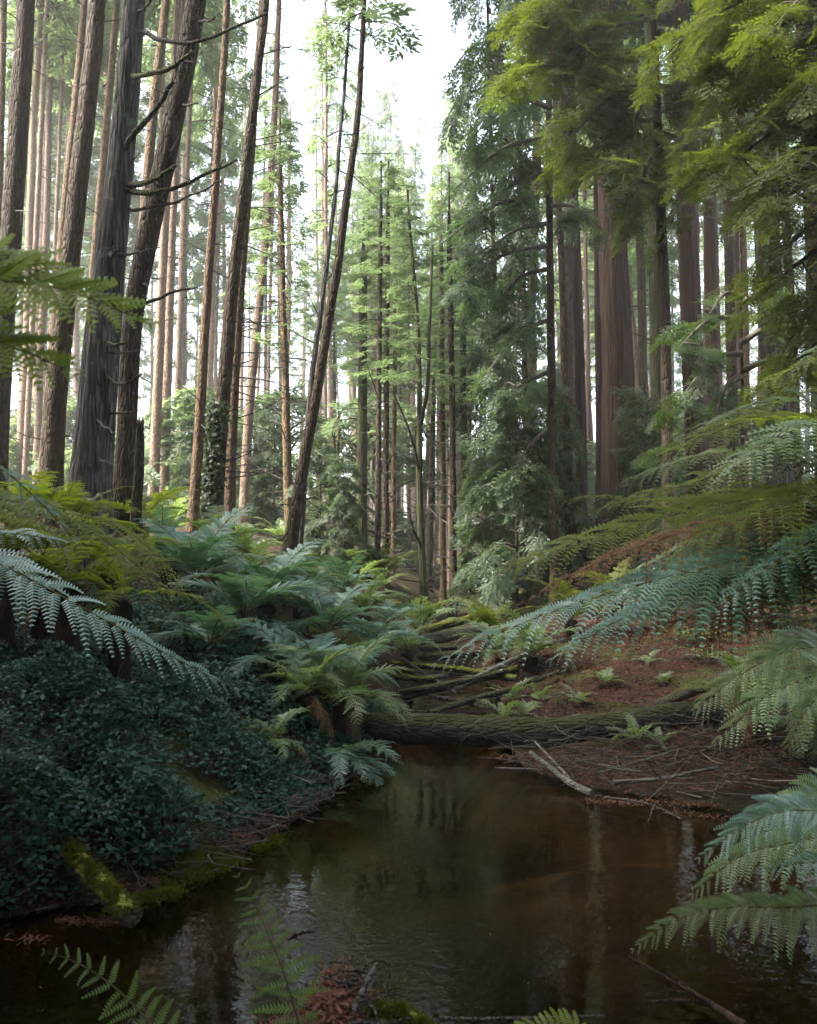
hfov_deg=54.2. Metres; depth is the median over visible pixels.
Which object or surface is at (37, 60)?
conifer tree
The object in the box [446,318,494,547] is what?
conifer tree
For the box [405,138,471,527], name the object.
conifer tree
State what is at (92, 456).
conifer tree
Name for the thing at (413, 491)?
conifer tree
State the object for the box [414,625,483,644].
fallen log
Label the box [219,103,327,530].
conifer tree
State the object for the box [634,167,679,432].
conifer tree
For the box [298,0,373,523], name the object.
conifer tree
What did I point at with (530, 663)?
tree fern
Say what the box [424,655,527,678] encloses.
fallen log
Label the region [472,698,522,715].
ground fern
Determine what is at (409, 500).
conifer tree
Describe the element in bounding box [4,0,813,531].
sky
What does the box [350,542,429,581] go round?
ground fern
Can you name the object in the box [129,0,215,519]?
conifer tree
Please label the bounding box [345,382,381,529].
conifer tree
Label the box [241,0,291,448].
conifer tree
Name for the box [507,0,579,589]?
conifer tree
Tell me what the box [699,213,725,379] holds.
conifer tree
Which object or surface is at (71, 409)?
understory bush
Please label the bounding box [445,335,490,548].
conifer tree
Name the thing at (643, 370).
conifer tree
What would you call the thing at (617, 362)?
redwood tree
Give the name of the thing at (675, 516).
understory bush
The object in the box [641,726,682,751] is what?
ground fern
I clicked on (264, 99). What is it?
conifer tree
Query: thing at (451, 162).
conifer tree
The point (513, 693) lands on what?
ground fern
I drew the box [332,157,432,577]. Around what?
conifer tree
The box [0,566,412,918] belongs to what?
shrub undergrowth
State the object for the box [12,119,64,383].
conifer tree
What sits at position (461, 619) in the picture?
ground fern
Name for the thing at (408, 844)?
water
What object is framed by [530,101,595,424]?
conifer tree
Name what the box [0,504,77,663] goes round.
tree fern
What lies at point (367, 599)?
tree fern
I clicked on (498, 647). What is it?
tree fern
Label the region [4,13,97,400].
conifer tree
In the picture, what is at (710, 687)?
tree fern
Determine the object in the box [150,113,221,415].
conifer tree
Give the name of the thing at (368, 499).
conifer tree
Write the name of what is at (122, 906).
fallen log
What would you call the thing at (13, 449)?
understory bush
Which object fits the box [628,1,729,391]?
conifer tree
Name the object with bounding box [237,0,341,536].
conifer tree
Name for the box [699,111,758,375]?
conifer tree
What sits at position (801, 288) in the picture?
conifer tree
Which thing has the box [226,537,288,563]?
tree fern
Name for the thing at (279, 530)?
ground fern
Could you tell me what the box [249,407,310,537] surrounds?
conifer sapling
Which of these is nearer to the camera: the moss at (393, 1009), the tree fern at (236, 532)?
the moss at (393, 1009)
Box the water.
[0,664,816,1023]
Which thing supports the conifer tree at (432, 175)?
on the ground
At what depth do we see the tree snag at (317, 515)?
16.99 m
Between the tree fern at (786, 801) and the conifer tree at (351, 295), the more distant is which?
the conifer tree at (351, 295)
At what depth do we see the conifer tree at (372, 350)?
40.95 m
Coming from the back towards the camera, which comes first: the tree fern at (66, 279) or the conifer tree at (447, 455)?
the conifer tree at (447, 455)
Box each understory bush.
[9,418,71,482]
[9,425,68,490]
[9,439,37,486]
[10,396,77,487]
[10,411,74,487]
[28,435,146,501]
[64,430,148,499]
[140,385,273,523]
[142,446,189,499]
[205,378,371,530]
[236,476,257,505]
[240,452,314,514]
[280,392,460,567]
[436,507,458,548]
[471,503,505,544]
[491,449,594,566]
[523,439,595,528]
[559,472,594,525]
[637,385,805,539]
[639,480,687,543]
[724,441,763,504]
[725,441,808,502]
[805,472,813,491]
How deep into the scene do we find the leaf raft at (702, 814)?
4.76 m
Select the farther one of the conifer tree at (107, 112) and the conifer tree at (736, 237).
the conifer tree at (736, 237)
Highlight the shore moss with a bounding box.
[89,829,297,920]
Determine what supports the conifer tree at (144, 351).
on the ground
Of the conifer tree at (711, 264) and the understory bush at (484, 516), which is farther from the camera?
the understory bush at (484, 516)
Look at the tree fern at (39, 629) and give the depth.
5.72 m
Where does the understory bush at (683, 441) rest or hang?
on the ground
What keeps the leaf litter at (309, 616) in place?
on the ground
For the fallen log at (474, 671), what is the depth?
8.83 m
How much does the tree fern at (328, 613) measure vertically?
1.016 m
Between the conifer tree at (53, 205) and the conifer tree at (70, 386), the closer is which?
the conifer tree at (53, 205)
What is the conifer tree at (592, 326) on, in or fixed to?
on the ground
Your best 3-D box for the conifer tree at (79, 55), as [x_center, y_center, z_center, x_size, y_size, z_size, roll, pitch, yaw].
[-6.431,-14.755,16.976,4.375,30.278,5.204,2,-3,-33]
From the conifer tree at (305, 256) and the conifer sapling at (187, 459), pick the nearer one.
the conifer sapling at (187, 459)
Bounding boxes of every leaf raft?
[5,933,50,944]
[43,914,118,927]
[490,751,529,760]
[577,794,735,810]
[671,808,735,821]
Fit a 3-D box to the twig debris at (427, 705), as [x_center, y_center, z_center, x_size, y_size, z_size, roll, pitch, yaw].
[0.725,1.858,8.846,1.948,0.459,3.410,0,-3,0]
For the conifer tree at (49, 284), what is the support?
on the ground
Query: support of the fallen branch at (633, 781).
on the twig debris at (755, 773)
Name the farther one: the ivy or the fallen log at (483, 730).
the ivy
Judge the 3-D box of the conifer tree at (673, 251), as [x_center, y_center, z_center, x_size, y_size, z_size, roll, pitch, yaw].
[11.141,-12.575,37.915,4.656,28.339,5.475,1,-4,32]
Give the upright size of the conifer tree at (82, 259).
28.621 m
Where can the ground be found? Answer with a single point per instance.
(352, 638)
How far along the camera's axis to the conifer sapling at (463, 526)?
14.85 m
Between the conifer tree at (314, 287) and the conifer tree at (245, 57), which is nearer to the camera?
the conifer tree at (245, 57)
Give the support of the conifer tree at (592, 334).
on the ground
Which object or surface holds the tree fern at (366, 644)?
on the ground
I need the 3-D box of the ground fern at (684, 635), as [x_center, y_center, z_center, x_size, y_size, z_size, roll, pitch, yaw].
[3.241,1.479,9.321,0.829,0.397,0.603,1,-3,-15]
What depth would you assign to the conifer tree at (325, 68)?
13.21 m
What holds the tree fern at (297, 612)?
on the ground
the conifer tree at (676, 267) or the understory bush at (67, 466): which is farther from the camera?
the conifer tree at (676, 267)
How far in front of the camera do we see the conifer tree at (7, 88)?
39.25 m
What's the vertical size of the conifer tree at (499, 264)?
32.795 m
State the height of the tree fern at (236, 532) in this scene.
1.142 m
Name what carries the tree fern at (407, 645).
on the ground
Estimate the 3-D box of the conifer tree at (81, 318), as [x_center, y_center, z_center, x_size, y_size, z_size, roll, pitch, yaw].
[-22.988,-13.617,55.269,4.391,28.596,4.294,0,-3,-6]
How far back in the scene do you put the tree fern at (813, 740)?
5.50 m
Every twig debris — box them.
[30,734,387,910]
[260,954,426,1023]
[399,648,589,716]
[482,708,816,801]
[491,711,816,804]
[517,622,813,718]
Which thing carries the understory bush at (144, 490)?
on the ground
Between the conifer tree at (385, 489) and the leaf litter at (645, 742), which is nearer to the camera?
the leaf litter at (645, 742)
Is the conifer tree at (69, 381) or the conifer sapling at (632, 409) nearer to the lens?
the conifer sapling at (632, 409)
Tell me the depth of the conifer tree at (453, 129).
17.19 m
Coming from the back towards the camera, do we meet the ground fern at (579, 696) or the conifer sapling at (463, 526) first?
the conifer sapling at (463, 526)
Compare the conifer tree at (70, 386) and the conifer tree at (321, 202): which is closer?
the conifer tree at (321, 202)
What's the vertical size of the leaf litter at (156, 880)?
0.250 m
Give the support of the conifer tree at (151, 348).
on the ground
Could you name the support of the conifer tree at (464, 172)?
on the ground
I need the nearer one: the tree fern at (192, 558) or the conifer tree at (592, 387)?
the tree fern at (192, 558)
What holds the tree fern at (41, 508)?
on the ground
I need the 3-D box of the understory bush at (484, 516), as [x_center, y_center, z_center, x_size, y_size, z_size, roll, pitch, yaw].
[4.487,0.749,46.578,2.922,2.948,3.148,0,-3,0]
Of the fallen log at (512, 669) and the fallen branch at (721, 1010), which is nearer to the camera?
the fallen branch at (721, 1010)
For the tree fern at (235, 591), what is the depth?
7.00 m
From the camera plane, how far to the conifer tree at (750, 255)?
53.80 m
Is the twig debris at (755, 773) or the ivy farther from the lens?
the ivy
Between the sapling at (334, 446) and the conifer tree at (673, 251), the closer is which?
the sapling at (334, 446)
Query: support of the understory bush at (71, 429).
on the ground
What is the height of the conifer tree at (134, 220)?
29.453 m
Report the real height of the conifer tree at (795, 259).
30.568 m
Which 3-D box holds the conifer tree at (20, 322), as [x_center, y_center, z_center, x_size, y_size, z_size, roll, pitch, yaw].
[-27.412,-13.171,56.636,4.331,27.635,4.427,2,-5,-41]
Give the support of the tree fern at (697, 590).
on the ground
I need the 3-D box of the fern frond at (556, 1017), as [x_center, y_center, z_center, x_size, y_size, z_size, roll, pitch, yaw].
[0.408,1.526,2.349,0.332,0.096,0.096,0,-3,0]
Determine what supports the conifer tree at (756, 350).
on the ground
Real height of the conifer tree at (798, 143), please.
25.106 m
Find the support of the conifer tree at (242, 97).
on the ground
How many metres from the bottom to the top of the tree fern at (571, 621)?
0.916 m
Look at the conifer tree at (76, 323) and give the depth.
41.41 m
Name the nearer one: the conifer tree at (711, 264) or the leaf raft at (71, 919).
the leaf raft at (71, 919)
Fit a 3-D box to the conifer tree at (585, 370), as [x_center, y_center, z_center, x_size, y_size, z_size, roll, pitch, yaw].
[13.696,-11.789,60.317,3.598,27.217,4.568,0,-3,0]
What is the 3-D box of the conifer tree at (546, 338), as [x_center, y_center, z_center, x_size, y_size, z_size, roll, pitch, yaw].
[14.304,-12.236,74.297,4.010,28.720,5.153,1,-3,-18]
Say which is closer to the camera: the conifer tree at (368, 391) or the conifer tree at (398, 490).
the conifer tree at (398, 490)
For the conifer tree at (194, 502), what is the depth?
13.12 m
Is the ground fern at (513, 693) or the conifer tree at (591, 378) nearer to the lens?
the ground fern at (513, 693)
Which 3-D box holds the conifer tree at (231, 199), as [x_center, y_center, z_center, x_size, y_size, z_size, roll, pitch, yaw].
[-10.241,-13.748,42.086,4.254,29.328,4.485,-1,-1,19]
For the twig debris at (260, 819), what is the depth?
4.40 m
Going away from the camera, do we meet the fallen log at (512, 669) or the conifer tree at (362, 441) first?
the fallen log at (512, 669)
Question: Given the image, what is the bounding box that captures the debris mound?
[289,1004,400,1023]
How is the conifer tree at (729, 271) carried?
on the ground
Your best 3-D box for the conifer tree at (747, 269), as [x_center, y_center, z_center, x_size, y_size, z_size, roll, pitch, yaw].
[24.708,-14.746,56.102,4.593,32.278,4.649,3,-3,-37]
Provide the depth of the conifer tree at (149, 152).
15.32 m
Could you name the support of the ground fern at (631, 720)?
on the ground
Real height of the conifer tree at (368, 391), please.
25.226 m
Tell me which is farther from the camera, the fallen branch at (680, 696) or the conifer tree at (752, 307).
the conifer tree at (752, 307)
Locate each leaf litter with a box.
[0,742,368,917]
[21,533,439,706]
[251,953,419,1023]
[478,599,816,797]
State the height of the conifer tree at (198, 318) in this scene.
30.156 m
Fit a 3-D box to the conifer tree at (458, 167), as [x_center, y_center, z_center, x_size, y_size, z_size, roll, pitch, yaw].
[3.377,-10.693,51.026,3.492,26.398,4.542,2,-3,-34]
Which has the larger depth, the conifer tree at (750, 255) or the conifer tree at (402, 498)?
the conifer tree at (402, 498)
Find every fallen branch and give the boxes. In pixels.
[287,929,314,940]
[347,962,378,1021]
[355,971,381,1020]
[357,958,390,986]
[398,655,456,693]
[430,694,489,710]
[439,1014,604,1021]
[449,635,564,693]
[495,767,542,770]
[529,750,593,796]
[534,741,572,780]
[595,749,678,773]
[604,796,681,820]
[612,766,718,784]
[628,955,747,1023]
[651,657,757,704]
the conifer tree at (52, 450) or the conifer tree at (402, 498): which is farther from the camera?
the conifer tree at (402, 498)
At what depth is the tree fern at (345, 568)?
10.31 m
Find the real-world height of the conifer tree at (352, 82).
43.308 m
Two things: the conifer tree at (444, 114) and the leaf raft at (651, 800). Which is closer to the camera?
the leaf raft at (651, 800)
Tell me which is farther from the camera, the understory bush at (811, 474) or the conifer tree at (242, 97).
the understory bush at (811, 474)
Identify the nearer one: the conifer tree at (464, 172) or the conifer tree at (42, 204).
the conifer tree at (42, 204)
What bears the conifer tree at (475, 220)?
on the ground
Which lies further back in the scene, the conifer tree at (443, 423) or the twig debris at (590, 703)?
the conifer tree at (443, 423)
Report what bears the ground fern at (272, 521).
on the ground
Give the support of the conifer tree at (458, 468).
on the ground
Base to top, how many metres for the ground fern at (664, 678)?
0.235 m
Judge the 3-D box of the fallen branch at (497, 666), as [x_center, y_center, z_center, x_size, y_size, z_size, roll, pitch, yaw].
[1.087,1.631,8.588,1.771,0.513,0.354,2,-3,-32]
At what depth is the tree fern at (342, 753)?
5.45 m
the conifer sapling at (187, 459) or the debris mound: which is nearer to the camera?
the debris mound
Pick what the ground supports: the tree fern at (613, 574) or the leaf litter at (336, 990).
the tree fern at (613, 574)
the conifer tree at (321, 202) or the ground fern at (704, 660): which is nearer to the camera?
the ground fern at (704, 660)
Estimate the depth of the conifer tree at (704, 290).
40.16 m
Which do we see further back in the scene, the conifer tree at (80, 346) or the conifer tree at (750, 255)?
the conifer tree at (80, 346)
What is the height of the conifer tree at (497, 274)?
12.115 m
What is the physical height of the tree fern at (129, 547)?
1.170 m
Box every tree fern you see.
[0,234,161,390]
[0,466,248,696]
[0,470,104,575]
[0,480,160,582]
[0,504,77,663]
[0,513,119,666]
[0,543,133,700]
[47,545,228,718]
[48,533,183,669]
[113,486,197,556]
[122,500,249,602]
[131,502,275,616]
[133,605,273,673]
[143,504,279,581]
[159,539,309,617]
[164,571,341,655]
[207,539,346,633]
[220,619,378,700]
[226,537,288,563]
[243,705,314,762]
[246,641,389,742]
[255,627,391,703]
[257,576,414,657]
[261,548,344,606]
[270,631,413,742]
[271,566,355,638]
[287,548,356,597]
[306,553,387,610]
[318,635,401,700]
[322,570,422,628]
[323,738,403,786]
[330,608,441,667]
[370,596,424,639]
[379,624,438,674]
[432,345,816,686]
[446,621,554,669]
[456,598,539,652]
[485,605,595,676]
[516,577,634,637]
[572,555,681,618]
[630,767,816,965]
[665,648,816,752]
[671,556,708,614]
[691,626,816,759]
[729,669,816,765]
[763,579,816,631]
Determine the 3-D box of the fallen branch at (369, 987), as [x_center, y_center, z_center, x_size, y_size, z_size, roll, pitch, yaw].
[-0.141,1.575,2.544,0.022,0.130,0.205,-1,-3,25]
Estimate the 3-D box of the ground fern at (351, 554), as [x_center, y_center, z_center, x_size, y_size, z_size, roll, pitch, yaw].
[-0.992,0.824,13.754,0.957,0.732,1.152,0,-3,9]
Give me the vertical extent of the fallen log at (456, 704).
0.337 m
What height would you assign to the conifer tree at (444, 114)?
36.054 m
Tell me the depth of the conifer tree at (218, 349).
85.22 m
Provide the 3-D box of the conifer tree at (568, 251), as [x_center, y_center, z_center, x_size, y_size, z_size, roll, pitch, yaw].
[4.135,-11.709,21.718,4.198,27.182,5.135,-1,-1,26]
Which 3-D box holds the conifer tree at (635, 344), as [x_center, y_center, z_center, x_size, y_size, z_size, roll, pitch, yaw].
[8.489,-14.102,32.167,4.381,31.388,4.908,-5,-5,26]
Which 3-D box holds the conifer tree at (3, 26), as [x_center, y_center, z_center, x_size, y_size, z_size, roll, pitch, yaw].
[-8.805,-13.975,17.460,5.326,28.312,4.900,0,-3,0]
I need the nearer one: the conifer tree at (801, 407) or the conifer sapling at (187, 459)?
the conifer sapling at (187, 459)
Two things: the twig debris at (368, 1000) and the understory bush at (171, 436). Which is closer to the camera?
the twig debris at (368, 1000)
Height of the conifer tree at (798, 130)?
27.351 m
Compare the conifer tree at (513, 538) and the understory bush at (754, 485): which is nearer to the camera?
the conifer tree at (513, 538)
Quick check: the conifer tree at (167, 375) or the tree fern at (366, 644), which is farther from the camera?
the conifer tree at (167, 375)
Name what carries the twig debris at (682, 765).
on the leaf litter at (645, 742)
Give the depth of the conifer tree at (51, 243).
48.34 m
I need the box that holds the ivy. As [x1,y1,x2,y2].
[197,400,233,563]
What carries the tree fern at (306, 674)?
on the ground
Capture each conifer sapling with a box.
[165,386,250,525]
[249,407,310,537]
[284,430,360,563]
[311,451,384,573]
[445,433,530,615]
[447,381,589,624]
[489,377,617,604]
[590,381,692,596]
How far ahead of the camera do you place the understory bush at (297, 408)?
24.75 m
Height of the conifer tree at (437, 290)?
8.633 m
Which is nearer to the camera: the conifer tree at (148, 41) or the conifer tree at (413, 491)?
the conifer tree at (148, 41)
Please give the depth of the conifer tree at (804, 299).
83.11 m
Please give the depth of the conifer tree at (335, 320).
42.76 m
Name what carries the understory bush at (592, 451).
on the ground
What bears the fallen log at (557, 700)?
on the ground
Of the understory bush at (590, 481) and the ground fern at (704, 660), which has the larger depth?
the understory bush at (590, 481)
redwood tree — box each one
[594,0,640,587]
[618,0,744,574]
[748,0,794,580]
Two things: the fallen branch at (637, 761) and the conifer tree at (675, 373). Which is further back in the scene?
the conifer tree at (675, 373)
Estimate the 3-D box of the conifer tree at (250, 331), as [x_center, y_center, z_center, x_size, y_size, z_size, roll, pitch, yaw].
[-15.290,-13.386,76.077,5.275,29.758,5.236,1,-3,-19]
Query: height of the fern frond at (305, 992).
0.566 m
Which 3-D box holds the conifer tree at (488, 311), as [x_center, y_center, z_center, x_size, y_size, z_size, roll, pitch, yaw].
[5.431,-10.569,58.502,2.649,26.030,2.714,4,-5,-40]
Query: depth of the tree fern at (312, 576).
9.69 m
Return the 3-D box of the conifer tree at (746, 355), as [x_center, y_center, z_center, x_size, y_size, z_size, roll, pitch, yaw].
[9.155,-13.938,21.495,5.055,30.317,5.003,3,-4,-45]
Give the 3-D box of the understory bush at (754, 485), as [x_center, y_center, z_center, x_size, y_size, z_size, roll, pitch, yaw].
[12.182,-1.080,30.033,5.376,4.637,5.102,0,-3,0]
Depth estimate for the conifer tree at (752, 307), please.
43.63 m
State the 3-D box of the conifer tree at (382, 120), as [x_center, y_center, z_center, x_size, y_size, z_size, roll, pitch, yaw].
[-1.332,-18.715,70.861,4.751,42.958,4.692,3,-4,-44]
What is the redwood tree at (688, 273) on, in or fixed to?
on the ground
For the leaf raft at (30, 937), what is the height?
0.024 m
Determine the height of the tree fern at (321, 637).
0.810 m
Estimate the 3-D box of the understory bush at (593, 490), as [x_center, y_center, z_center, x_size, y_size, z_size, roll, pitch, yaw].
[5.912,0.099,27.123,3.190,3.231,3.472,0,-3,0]
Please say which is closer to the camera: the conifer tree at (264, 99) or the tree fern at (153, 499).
the tree fern at (153, 499)
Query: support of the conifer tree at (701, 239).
on the ground
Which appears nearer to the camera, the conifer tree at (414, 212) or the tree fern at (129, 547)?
the tree fern at (129, 547)
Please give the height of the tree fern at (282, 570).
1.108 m
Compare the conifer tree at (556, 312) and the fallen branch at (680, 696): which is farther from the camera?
the conifer tree at (556, 312)
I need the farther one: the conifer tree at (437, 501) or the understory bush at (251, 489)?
the conifer tree at (437, 501)
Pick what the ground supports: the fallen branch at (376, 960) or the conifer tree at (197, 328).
the conifer tree at (197, 328)
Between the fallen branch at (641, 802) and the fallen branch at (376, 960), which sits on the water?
the fallen branch at (641, 802)
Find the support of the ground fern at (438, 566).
on the ground
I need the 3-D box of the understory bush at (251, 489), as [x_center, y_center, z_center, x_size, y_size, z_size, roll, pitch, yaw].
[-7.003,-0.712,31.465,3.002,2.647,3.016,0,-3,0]
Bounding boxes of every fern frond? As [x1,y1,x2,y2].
[42,944,180,1023]
[233,872,332,1023]
[513,1007,585,1023]
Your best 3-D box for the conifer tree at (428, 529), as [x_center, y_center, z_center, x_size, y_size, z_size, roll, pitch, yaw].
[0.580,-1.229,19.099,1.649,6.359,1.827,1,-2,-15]
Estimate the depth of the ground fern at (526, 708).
7.35 m
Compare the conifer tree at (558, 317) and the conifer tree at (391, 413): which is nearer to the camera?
the conifer tree at (391, 413)
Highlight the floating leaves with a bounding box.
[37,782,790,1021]
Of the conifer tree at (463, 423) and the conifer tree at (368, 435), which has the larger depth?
the conifer tree at (368, 435)
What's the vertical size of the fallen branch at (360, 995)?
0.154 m
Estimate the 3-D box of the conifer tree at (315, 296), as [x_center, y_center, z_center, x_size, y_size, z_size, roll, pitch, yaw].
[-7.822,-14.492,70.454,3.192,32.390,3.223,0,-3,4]
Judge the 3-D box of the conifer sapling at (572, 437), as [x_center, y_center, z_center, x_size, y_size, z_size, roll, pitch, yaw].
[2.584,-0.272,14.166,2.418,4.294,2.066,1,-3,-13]
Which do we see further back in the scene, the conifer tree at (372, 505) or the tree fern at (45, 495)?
the conifer tree at (372, 505)
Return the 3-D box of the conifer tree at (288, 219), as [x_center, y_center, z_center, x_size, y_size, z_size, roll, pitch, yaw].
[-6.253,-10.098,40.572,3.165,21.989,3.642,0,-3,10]
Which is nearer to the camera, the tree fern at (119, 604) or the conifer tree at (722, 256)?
the tree fern at (119, 604)
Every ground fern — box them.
[142,501,187,529]
[154,495,188,523]
[233,522,282,548]
[249,517,305,543]
[259,511,308,538]
[325,540,374,572]
[341,559,387,591]
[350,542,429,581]
[353,555,393,577]
[365,566,410,594]
[372,595,469,635]
[382,550,418,584]
[432,562,439,585]
[438,596,509,625]
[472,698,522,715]
[476,676,542,705]
[498,699,546,717]
[517,684,554,704]
[553,682,595,708]
[583,666,627,688]
[600,711,662,745]
[627,649,670,664]
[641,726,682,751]
[646,671,673,686]
[668,642,742,664]
[671,620,708,645]
[701,648,776,673]
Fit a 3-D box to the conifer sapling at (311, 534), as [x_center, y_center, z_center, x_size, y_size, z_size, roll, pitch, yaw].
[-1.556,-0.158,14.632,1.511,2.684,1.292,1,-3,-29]
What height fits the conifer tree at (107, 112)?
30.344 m
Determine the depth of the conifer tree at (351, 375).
57.02 m
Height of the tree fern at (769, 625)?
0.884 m
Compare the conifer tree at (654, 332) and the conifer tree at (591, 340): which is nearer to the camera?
the conifer tree at (654, 332)
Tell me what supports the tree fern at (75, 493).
on the ground
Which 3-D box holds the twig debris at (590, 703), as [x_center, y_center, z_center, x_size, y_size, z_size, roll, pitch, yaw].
[2.891,1.585,8.343,3.665,0.726,3.399,0,-3,0]
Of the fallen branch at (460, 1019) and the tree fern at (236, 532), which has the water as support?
the fallen branch at (460, 1019)
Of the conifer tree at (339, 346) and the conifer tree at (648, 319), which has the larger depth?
the conifer tree at (648, 319)
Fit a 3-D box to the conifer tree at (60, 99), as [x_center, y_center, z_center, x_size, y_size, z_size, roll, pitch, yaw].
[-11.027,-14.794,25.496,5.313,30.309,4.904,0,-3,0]
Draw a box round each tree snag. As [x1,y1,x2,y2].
[128,414,144,566]
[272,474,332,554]
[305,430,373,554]
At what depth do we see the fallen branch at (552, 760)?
5.51 m
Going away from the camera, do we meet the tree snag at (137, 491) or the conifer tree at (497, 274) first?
the tree snag at (137, 491)
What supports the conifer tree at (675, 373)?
on the ground
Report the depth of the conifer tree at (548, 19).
10.73 m
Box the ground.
[0,520,816,916]
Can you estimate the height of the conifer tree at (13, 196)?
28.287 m
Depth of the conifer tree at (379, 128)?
72.01 m
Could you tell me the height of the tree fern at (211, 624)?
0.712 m
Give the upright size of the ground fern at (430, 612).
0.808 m
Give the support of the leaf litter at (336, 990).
on the debris mound
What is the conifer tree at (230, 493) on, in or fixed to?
on the ground
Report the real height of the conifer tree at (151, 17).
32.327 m
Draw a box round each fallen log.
[50,830,146,927]
[354,702,726,747]
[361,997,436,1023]
[385,672,436,682]
[391,659,518,681]
[397,665,518,699]
[398,668,508,696]
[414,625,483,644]
[414,649,484,660]
[416,645,456,650]
[420,605,509,632]
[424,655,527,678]
[427,668,568,712]
[554,698,641,706]
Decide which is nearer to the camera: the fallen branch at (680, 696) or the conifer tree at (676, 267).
the fallen branch at (680, 696)
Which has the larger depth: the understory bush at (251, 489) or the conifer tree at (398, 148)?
the conifer tree at (398, 148)
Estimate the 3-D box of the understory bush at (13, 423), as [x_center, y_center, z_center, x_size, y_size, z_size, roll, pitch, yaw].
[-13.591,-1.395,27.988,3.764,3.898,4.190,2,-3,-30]
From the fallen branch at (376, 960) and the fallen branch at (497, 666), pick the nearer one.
the fallen branch at (376, 960)
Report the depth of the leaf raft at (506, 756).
6.10 m
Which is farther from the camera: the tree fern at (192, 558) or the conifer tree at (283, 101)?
the conifer tree at (283, 101)
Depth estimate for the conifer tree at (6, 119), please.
47.22 m
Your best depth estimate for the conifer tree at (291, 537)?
11.65 m
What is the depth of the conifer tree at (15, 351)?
70.81 m
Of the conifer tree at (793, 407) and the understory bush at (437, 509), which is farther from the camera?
the understory bush at (437, 509)
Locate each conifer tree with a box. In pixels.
[0,0,36,402]
[0,0,51,351]
[0,0,68,489]
[0,0,149,494]
[3,0,55,409]
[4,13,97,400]
[5,0,120,495]
[5,2,78,408]
[6,0,108,483]
[7,0,145,439]
[11,221,49,408]
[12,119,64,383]
[12,300,19,406]
[13,151,55,363]
[14,0,120,527]
[21,90,81,332]
[28,21,103,402]
[30,0,107,480]
[39,3,169,397]
[43,7,110,392]
[47,194,79,391]
[48,123,91,420]
[50,0,136,337]
[56,0,267,575]
[65,308,82,433]
[68,236,88,399]
[71,221,91,356]
[77,39,142,315]
[79,0,157,384]
[83,14,137,281]
[85,37,155,433]
[88,0,181,424]
[106,3,198,485]
[110,0,245,501]
[113,0,215,554]
[125,236,153,400]
[128,31,204,379]
[128,154,188,445]
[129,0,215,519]
[138,16,210,393]
[140,0,207,517]
[141,3,220,481]
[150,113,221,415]
[155,0,269,393]
[175,227,218,394]
[176,0,251,533]
[177,2,257,390]
[188,48,251,391]
[194,16,252,363]
[194,227,226,381]
[210,0,327,564]
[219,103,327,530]
[224,0,312,550]
[226,0,258,412]
[226,67,258,447]
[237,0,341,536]
[237,32,306,506]
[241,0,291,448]
[243,218,277,394]
[246,93,292,405]
[251,99,312,385]
[253,40,306,422]
[267,0,390,553]
[277,259,315,450]
[281,0,432,583]
[291,233,312,421]
[297,15,330,503]
[298,0,341,501]
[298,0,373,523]
[301,230,368,501]
[303,174,334,494]
[307,268,352,501]
[308,166,330,500]
[310,36,359,387]
[318,249,349,501]
[318,264,346,397]
[331,214,403,559]
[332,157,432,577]
[333,185,355,473]
[334,161,429,576]
[335,130,391,513]
[336,371,355,544]
[340,220,369,474]
[341,199,372,507]
[342,52,369,498]
[343,109,378,372]
[343,173,389,526]
[344,166,398,534]
[344,267,433,574]
[345,223,383,513]
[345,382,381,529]
[360,182,464,604]
[365,227,389,512]
[367,174,426,509]
[367,380,374,509]
[370,289,413,527]
[372,87,395,414]
[372,146,421,507]
[376,66,412,431]
[376,255,416,525]
[381,134,416,510]
[382,248,439,543]
[391,116,427,510]
[396,327,458,593]
[397,275,436,545]
[399,171,496,617]
[399,301,454,571]
[399,364,427,573]
[400,234,479,605]
[401,183,409,517]
[401,227,421,529]
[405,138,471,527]
[411,267,480,590]
[412,250,445,563]
[420,164,442,500]
[422,280,447,563]
[425,197,445,460]
[425,248,458,564]
[425,279,495,602]
[426,99,478,462]
[429,90,471,434]
[431,2,652,608]
[431,261,459,523]
[431,369,439,545]
[433,0,546,577]
[439,140,487,509]
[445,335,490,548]
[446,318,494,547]
[449,0,597,591]
[449,93,488,374]
[450,190,472,522]
[454,254,475,462]
[468,43,590,532]
[473,196,493,486]
[474,0,766,613]
[476,247,501,519]
[481,206,517,397]
[487,0,628,577]
[497,0,644,563]
[505,223,526,381]
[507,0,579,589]
[508,494,523,551]
[526,100,595,433]
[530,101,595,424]
[536,220,585,437]
[537,246,559,381]
[539,24,594,527]
[540,189,594,372]
[556,0,677,432]
[556,189,595,511]
[575,20,650,478]
[576,0,665,480]
[581,235,637,437]
[582,263,594,440]
[583,260,647,403]
[584,72,648,353]
[584,338,594,404]
[592,0,601,567]
[615,0,743,551]
[618,0,740,545]
[625,8,681,555]
[627,43,680,377]
[628,0,816,419]
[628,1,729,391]
[628,209,815,633]
[631,0,709,555]
[633,45,678,388]
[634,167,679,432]
[645,1,736,460]
[664,21,789,505]
[668,197,681,396]
[672,133,724,404]
[674,257,702,391]
[687,0,815,497]
[688,1,802,500]
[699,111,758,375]
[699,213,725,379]
[700,115,776,385]
[702,223,757,387]
[718,29,800,428]
[719,248,725,408]
[732,1,816,590]
[746,211,792,401]
[747,144,794,397]
[748,227,784,356]
[750,187,803,355]
[774,15,814,482]
[776,16,816,155]
[777,33,810,502]
[782,145,811,470]
[787,214,805,402]

